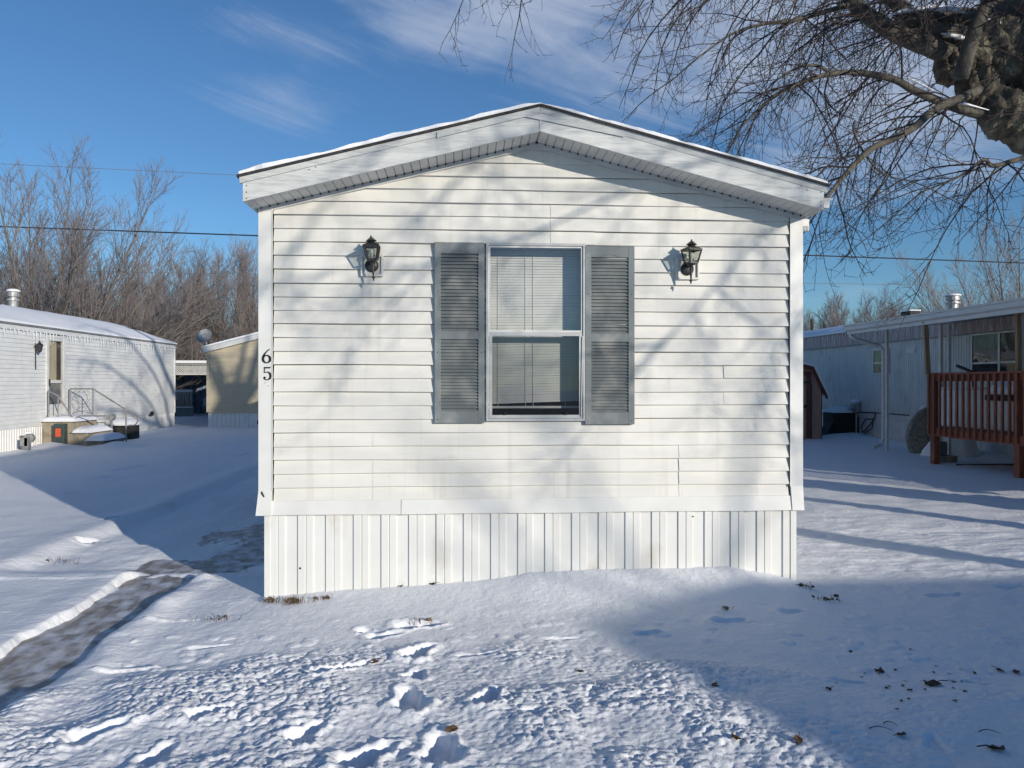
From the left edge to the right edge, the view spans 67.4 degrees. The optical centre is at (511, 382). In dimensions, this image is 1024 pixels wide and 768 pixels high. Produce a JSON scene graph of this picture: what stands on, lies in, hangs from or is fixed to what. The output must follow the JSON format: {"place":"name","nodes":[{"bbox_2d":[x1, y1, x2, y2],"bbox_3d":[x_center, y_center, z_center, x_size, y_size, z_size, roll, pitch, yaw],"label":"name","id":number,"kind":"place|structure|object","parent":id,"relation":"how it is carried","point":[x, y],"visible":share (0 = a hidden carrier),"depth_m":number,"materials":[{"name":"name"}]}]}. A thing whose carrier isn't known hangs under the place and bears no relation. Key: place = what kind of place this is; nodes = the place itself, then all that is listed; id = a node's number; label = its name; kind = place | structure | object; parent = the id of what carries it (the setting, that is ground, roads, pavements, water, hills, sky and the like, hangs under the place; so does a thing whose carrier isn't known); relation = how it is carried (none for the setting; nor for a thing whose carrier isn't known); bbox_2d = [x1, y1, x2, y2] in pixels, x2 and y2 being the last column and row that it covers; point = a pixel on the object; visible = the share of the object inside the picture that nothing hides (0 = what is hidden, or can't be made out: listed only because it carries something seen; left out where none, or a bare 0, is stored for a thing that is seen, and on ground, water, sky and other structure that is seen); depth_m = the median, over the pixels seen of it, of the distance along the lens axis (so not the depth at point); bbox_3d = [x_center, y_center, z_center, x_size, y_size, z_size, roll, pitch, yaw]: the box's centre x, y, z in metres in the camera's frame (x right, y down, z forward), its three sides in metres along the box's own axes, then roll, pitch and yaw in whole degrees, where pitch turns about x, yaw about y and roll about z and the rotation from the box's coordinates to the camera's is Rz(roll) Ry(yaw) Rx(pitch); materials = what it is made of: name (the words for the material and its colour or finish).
{"place":"outdoors","nodes":[
{"label":"outdoors","id":0,"kind":"place"},
{"bbox_2d":[0,569,225,709],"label":"path","id":1,"kind":"structure","parent":0,"point":[41,660],"depth_m":5.09,"materials":[{"name":"white snow"}]},
{"bbox_2d":[8,164,228,174],"bbox_3d":[-14.800,-8.088,29.151,8.922,0.304,0.019,0,0,-4],"label":"power line","id":2,"kind":"object","parent":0,"point":[119,169],"visible":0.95,"depth_m":29.14,"materials":[{"name":"grey"}]},
{"bbox_2d":[107,418,140,439],"bbox_3d":[-11.115,1.310,22.012,0.880,0.600,0.880,0,0,-4],"label":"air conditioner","id":3,"kind":"object","parent":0,"point":[119,427],"visible":0.7,"depth_m":21.77,"materials":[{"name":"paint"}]},
{"bbox_2d":[137,523,263,571],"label":"path","id":4,"kind":"structure","parent":0,"point":[246,556],"depth_m":7.45,"materials":[{"name":"white snow"}]},
{"bbox_2d":[0,413,1023,767],"bbox_3d":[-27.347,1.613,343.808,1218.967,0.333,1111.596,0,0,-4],"label":"ground","id":5,"kind":"structure","parent":0,"point":[900,549],"depth_m":4.83,"materials":[{"name":"white snow"}]},
{"bbox_2d":[20,431,35,449],"bbox_3d":[-11.267,1.430,17.868,0.270,0.600,0.225,0,0,-4],"label":"meter pedestal","id":6,"kind":"object","parent":5,"relation":"on","point":[28,438],"visible":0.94,"depth_m":17.80,"materials":[{"name":"grey paint"}]},
{"bbox_2d":[53,423,67,443],"bbox_3d":[-11.161,1.370,18.983,0.260,0.720,0.181,0,0,-4],"label":"utility box","id":7,"kind":"object","parent":5,"relation":"on","point":[60,432],"visible":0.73,"depth_m":18.91,"materials":[{"name":"green paint"}]},
{"bbox_2d":[0,208,152,327],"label":"bare tree","id":8,"kind":"object","parent":5,"relation":"on","point":[53,267],"visible":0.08,"depth_m":37.72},
{"bbox_2d":[41,414,125,445],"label":"concrete steps","id":9,"kind":"structure","parent":5,"relation":"on","point":[85,431],"depth_m":19.15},
{"bbox_2d":[48,388,138,441],"bbox_3d":[-10.734,0.935,19.758,1.776,1.590,1.088,0,0,-4],"label":"stair railing","id":10,"kind":"object","parent":9,"relation":"on","point":[80,389],"visible":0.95,"depth_m":20.24,"materials":[{"name":"grey metal"}]},
{"bbox_2d":[1,250,166,320],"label":"bare tree","id":11,"kind":"object","parent":5,"relation":"on","point":[84,280],"visible":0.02,"depth_m":51.29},
{"bbox_2d":[0,289,177,451],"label":"mobile home","id":12,"kind":"object","parent":5,"relation":"on","point":[133,370],"visible":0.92,"depth_m":20.97,"materials":[{"name":"white plastic"}]},
{"bbox_2d":[32,334,65,414],"bbox_3d":[-11.889,-0.195,19.686,0.470,2.030,0.890,0,0,-4],"label":"door","id":13,"kind":"structure","parent":12,"relation":"in","point":[58,387],"depth_m":19.71,"materials":[{"name":"white paint"}]},
{"bbox_2d":[97,414,115,431],"bbox_3d":[-11.008,1.287,20.767,0.520,0.886,0.200,0,0,-4],"label":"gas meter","id":14,"kind":"object","parent":5,"relation":"on","point":[111,417],"visible":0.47,"depth_m":20.74,"materials":[{"name":"grey paint"}]},
{"bbox_2d":[0,130,257,349],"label":"bare tree","id":15,"kind":"object","parent":5,"relation":"on","point":[62,303],"visible":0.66,"depth_m":31.75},
{"bbox_2d":[0,197,257,389],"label":"bare tree","id":16,"kind":"object","parent":5,"relation":"on","point":[148,310],"visible":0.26,"depth_m":36.19,"materials":[{"name":"brown plant"}]},
{"bbox_2d":[82,256,217,359],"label":"bare tree","id":17,"kind":"object","parent":5,"relation":"on","point":[148,294],"visible":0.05,"depth_m":44.69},
{"bbox_2d":[126,239,255,360],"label":"bare tree","id":18,"kind":"object","parent":5,"relation":"on","point":[201,269],"visible":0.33,"depth_m":42.55,"materials":[{"name":"brown plant"}]},
{"bbox_2d":[175,360,206,415],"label":"carport","id":19,"kind":"object","parent":5,"relation":"on","point":[189,399],"visible":0.12,"depth_m":40.83,"materials":[{"name":"metal"}]},
{"bbox_2d":[146,236,257,360],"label":"bare tree","id":20,"kind":"object","parent":5,"relation":"on","point":[218,310],"visible":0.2,"depth_m":43.33,"materials":[{"name":"brown plant"}]},
{"bbox_2d":[202,397,208,414],"bbox_3d":[-11.964,0.880,35.536,4.134,1.499,1.680,0,0,-4],"label":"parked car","id":21,"kind":"object","parent":5,"relation":"on","point":[204,402],"visible":0.12,"depth_m":34.62,"materials":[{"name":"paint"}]},
{"bbox_2d":[174,226,257,343],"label":"bare tree","id":22,"kind":"object","parent":5,"relation":"on","point":[252,313],"visible":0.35,"depth_m":43.31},
{"bbox_2d":[195,611,243,621],"bbox_3d":[-2.018,1.630,5.328,0.341,0.080,0.111,0,0,14],"label":"dry weed","id":23,"kind":"object","parent":5,"relation":"on","point":[224,616],"visible":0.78,"depth_m":5.32,"materials":[{"name":"brown plant"}]},
{"bbox_2d":[197,329,257,426],"bbox_3d":[-9.497,-0.057,35.931,4.771,3.774,16.753,0,0,-4],"label":"mobile home","id":24,"kind":"object","parent":5,"relation":"on","point":[232,382],"visible":0.4,"depth_m":28.01,"materials":[{"name":"beige plastic"}]},
{"bbox_2d":[262,595,279,602],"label":"dry weed","id":25,"kind":"object","parent":5,"relation":"on","point":[269,598],"visible":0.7,"depth_m":5.74,"materials":[{"name":"brown plant"}]},
{"bbox_2d":[274,593,314,604],"bbox_3d":[-1.607,1.611,5.689,0.293,0.084,0.110,0,0,-4],"label":"dry weed","id":26,"kind":"object","parent":5,"relation":"on","point":[293,600],"visible":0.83,"depth_m":5.68,"materials":[{"name":"brown plant"}]},
{"bbox_2d":[313,594,332,599],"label":"dry weed","id":27,"kind":"object","parent":5,"relation":"on","point":[326,597],"visible":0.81,"depth_m":5.75,"materials":[{"name":"brown plant"}]},
{"bbox_2d":[409,616,431,624],"bbox_3d":[-0.622,1.627,5.260,0.171,0.050,0.053,0,0,1],"label":"dry weed","id":28,"kind":"object","parent":5,"relation":"on","point":[427,619],"visible":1,"depth_m":5.25,"materials":[{"name":"beige plant"}]},
{"bbox_2d":[445,724,462,731],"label":"dead leaf","id":29,"kind":"object","parent":5,"relation":"on","point":[451,728],"visible":1,"depth_m":3.49,"materials":[{"name":"brown plant"}]},
{"bbox_2d":[237,103,832,596],"bbox_3d":[-0.334,-0.164,15.183,4.504,3.888,18.960,0,0,-4],"label":"mobile home","id":30,"kind":"object","parent":5,"relation":"on","point":[525,337],"visible":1,"depth_m":6.03,"materials":[{"name":"white plastic"}]},
{"bbox_2d":[486,243,585,420],"bbox_3d":[0.183,-0.405,6.111,0.816,1.411,0.192,0,0,-4],"label":"window","id":31,"kind":"structure","parent":30,"relation":"in","point":[565,330],"depth_m":6.19,"materials":[{"name":"glass"}]},
{"bbox_2d":[414,0,1023,329],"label":"bare tree","id":32,"kind":"object","parent":5,"relation":"on","point":[976,55],"visible":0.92,"depth_m":8.37,"materials":[{"name":"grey plant"}]},
{"bbox_2d":[731,732,747,742],"bbox_3d":[0.987,1.548,3.343,0.048,0.018,0.095,18,-7,-22],"label":"dead leaf","id":33,"kind":"object","parent":5,"relation":"on","point":[736,737],"visible":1,"depth_m":3.35,"materials":[{"name":"brown plant"}]},
{"bbox_2d":[793,731,802,743],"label":"dead leaf","id":34,"kind":"object","parent":5,"relation":"on","point":[798,739],"visible":1,"depth_m":3.34,"materials":[{"name":"brown plant"}]},
{"bbox_2d":[796,582,814,589],"bbox_3d":[2.266,1.581,5.975,0.161,0.063,0.093,0,0,-4],"label":"dry weed","id":35,"kind":"object","parent":5,"relation":"on","point":[802,584],"visible":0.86,"depth_m":5.97,"materials":[{"name":"brown plant"}]},
{"bbox_2d":[803,304,817,330],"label":"bare tree","id":36,"kind":"object","parent":5,"relation":"on","point":[805,320],"visible":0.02,"depth_m":67.87,"materials":[{"name":"brown plant"}]},
{"bbox_2d":[803,362,827,438],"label":"garden shed","id":37,"kind":"structure","parent":5,"relation":"on","point":[814,390],"depth_m":22.05,"materials":[{"name":"black wood"}]},
{"bbox_2d":[803,372,810,437],"bbox_3d":[8.001,0.630,21.997,1.160,1.900,0.055,0,0,-4],"label":"door","id":38,"kind":"structure","parent":37,"relation":"in","point":[806,375],"depth_m":22.02,"materials":[{"name":"paint"}]},
{"bbox_2d":[812,595,840,601],"bbox_3d":[2.339,1.612,5.716,0.210,0.050,0.090,0,0,5],"label":"dry weed","id":39,"kind":"object","parent":5,"relation":"on","point":[828,599],"visible":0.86,"depth_m":5.70,"materials":[{"name":"brown plant"}]},
{"bbox_2d":[822,406,858,434],"bbox_3d":[10.013,1.194,23.615,1.112,0.972,0.800,0,0,-4],"label":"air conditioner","id":40,"kind":"object","parent":5,"relation":"on","point":[838,419],"visible":0.93,"depth_m":23.27,"materials":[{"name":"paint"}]},
{"bbox_2d":[808,291,880,329],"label":"bare tree","id":41,"kind":"object","parent":5,"relation":"on","point":[834,315],"visible":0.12,"depth_m":63.25,"materials":[{"name":"brown plant"}]},
{"bbox_2d":[803,286,928,330],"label":"bare tree","id":42,"kind":"object","parent":5,"relation":"on","point":[870,309],"visible":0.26,"depth_m":59.03,"materials":[{"name":"brown plant"}]},
{"bbox_2d":[851,295,907,323],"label":"bare tree","id":43,"kind":"object","parent":5,"relation":"on","point":[890,302],"visible":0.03,"depth_m":67.53,"materials":[{"name":"brown plant"}]},
{"bbox_2d":[875,667,883,674],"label":"dead leaf","id":44,"kind":"object","parent":5,"relation":"on","point":[879,669],"visible":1,"depth_m":4.35,"materials":[{"name":"brown plant"}]},
{"bbox_2d":[803,293,1014,456],"bbox_3d":[12.841,-0.330,20.122,4.469,4.320,23.500,0,0,-4],"label":"mobile home","id":45,"kind":"object","parent":5,"relation":"on","point":[848,368],"visible":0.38,"depth_m":21.12,"materials":[{"name":"white metal"}]},
{"bbox_2d":[848,399,860,432],"bbox_3d":[10.363,1.007,23.201,0.320,1.045,0.266,0,0,-4],"label":"electric meter","id":46,"kind":"object","parent":45,"relation":"attached to","point":[855,406],"visible":0.94,"depth_m":23.12,"materials":[{"name":"metal"}]},
{"bbox_2d":[873,348,889,373],"bbox_3d":[10.562,-0.606,21.953,0.055,0.727,0.844,0,0,-4],"label":"window","id":47,"kind":"structure","parent":45,"relation":"in","point":[876,352],"depth_m":22.16,"materials":[{"name":"glass"}]},
{"bbox_2d":[857,412,908,433],"bbox_3d":[10.517,1.194,21.952,0.054,0.686,2.819,0,0,-4],"label":"cable","id":48,"kind":"object","parent":45,"relation":"attached to","point":[873,420],"visible":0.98,"depth_m":22.48,"materials":[{"name":"black plastic"}]},
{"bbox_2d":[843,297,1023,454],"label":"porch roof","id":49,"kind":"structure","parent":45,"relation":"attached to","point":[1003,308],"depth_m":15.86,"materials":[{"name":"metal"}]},
{"bbox_2d":[971,330,1014,371],"bbox_3d":[10.904,-0.675,16.364,0.055,0.929,3.341,0,0,-4],"label":"window","id":50,"kind":"structure","parent":45,"relation":"in","point":[993,351],"depth_m":17.30,"materials":[{"name":"glass"}]},
{"bbox_2d":[894,298,946,314],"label":"bare tree","id":51,"kind":"object","parent":5,"relation":"on","point":[909,308],"visible":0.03,"depth_m":72.50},
{"bbox_2d":[845,197,1023,323],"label":"bare tree","id":52,"kind":"object","parent":5,"relation":"on","point":[935,301],"visible":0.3,"depth_m":44.37,"materials":[{"name":"brown plant"}]},
{"bbox_2d":[925,679,947,686],"bbox_3d":[2.273,1.607,4.113,0.155,0.024,0.054,0,0,-7],"label":"dead leaf","id":53,"kind":"object","parent":5,"relation":"on","point":[932,683],"visible":1,"depth_m":4.11,"materials":[{"name":"brown plant"}]},
{"bbox_2d":[906,404,981,457],"bbox_3d":[9.803,1.210,17.197,1.504,1.580,0.988,0,0,-4],"label":"round slab","id":54,"kind":"object","parent":5,"relation":"on","point":[917,438],"depth_m":17.53,"materials":[{"name":"grey stone"}]},
{"bbox_2d":[956,365,976,386],"bbox_3d":[9.624,0.250,16.275,0.050,1.283,0.616,0,0,-4],"label":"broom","id":55,"kind":"object","parent":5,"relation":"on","point":[965,369],"visible":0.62,"depth_m":16.19,"materials":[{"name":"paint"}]},
{"bbox_2d":[927,371,1023,477],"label":"wooden deck","id":56,"kind":"structure","parent":5,"relation":"on","point":[936,431],"depth_m":14.11,"materials":[{"name":"red wood"}]},
{"bbox_2d":[941,387,991,429],"bbox_3d":[9.270,0.491,15.518,0.640,0.803,1.814,0,0,-4],"label":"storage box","id":57,"kind":"object","parent":56,"relation":"on","point":[972,408],"visible":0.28,"depth_m":15.19,"materials":[{"name":"white paint"}]},
{"bbox_2d":[958,283,1012,305],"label":"bare tree","id":58,"kind":"object","parent":5,"relation":"on","point":[993,294],"visible":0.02,"depth_m":67.58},
{"bbox_2d":[977,744,1004,749],"bbox_3d":[2.057,1.565,3.307,0.111,0.020,0.059,0,-13,13],"label":"dead leaf","id":59,"kind":"object","parent":5,"relation":"on","point":[992,746],"visible":1,"depth_m":3.30,"materials":[{"name":"brown plant"}]},
{"bbox_2d":[0,226,1023,263],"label":"power line","id":60,"kind":"object","parent":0,"point":[257,235],"visible":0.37,"depth_m":31.37,"materials":[{"name":"black"}]},
{"bbox_2d":[0,0,1023,356],"label":"sky","id":61,"kind":"structure","parent":0,"point":[214,88],"materials":[{"name":"blue"}]},
{"bbox_2d":[10,270,1023,286],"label":"power line","id":62,"kind":"object","parent":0,"point":[811,283],"visible":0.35,"depth_m":34.94,"materials":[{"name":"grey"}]},
{"bbox_2d":[940,441,956,462],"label":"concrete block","id":63,"kind":"structure","parent":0,"point":[944,457],"depth_m":15.71,"materials":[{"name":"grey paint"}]},
{"bbox_2d":[985,381,1013,431],"bbox_3d":[9.348,0.431,14.247,0.700,0.923,0.710,0,0,-4],"label":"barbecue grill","id":64,"kind":"object","parent":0,"point":[999,406],"visible":0.44,"depth_m":14.23,"materials":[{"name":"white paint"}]}
]}

